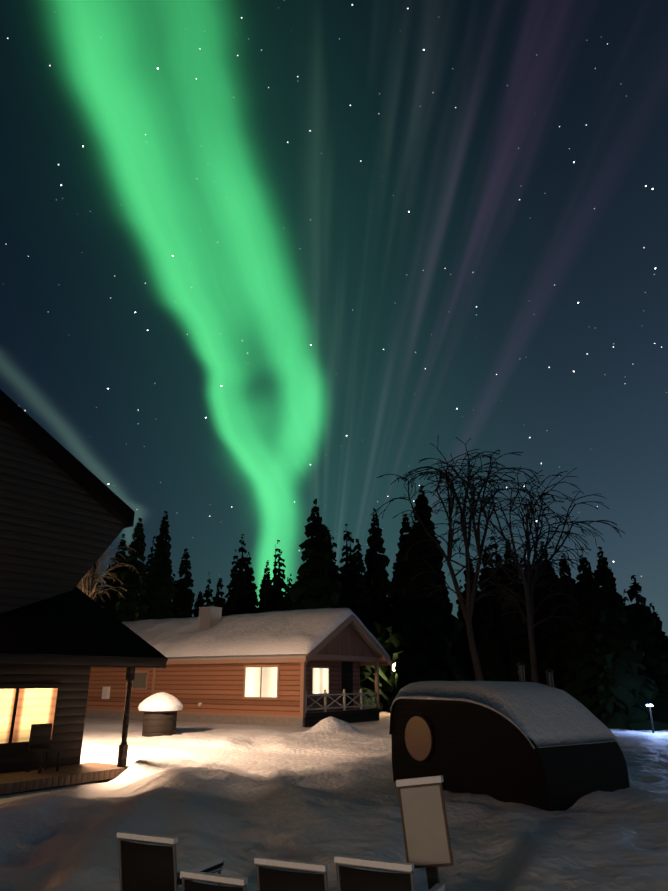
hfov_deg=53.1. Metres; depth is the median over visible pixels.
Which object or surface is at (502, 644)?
spruce trees
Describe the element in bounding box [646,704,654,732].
path lamp
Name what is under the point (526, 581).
birch trees
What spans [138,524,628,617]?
spruce trees
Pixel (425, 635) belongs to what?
spruce trees
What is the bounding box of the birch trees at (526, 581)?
[371,435,625,682]
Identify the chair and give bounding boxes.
[117,831,223,890]
[180,870,247,890]
[254,856,327,890]
[334,855,444,890]
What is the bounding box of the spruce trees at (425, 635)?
[98,485,667,730]
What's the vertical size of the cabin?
5.320 m
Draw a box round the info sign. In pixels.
[396,775,453,889]
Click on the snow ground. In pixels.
(238, 798)
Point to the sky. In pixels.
(257, 257)
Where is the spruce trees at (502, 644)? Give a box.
[76,499,667,722]
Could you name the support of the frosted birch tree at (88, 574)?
on the snow ground
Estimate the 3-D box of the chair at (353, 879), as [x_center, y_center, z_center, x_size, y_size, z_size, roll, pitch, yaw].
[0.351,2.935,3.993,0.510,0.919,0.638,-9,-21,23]
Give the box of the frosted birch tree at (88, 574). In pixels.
[76,540,137,607]
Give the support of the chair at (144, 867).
on the snow ground
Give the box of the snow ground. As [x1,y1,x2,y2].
[0,711,667,890]
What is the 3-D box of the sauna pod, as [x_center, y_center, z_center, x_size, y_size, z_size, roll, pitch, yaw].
[3.042,5.227,11.570,2.040,2.830,4.075,13,-23,-32]
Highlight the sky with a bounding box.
[0,0,667,635]
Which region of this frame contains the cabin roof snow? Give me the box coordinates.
[122,608,390,657]
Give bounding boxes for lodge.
[0,389,167,795]
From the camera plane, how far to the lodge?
15.39 m
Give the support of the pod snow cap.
on the sauna pod
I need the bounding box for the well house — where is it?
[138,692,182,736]
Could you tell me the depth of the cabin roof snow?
28.58 m
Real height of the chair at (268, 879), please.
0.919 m
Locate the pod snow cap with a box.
[390,681,617,748]
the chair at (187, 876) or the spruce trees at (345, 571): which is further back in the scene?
the spruce trees at (345, 571)
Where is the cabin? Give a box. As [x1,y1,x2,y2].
[85,606,391,726]
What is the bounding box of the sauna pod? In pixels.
[389,662,629,810]

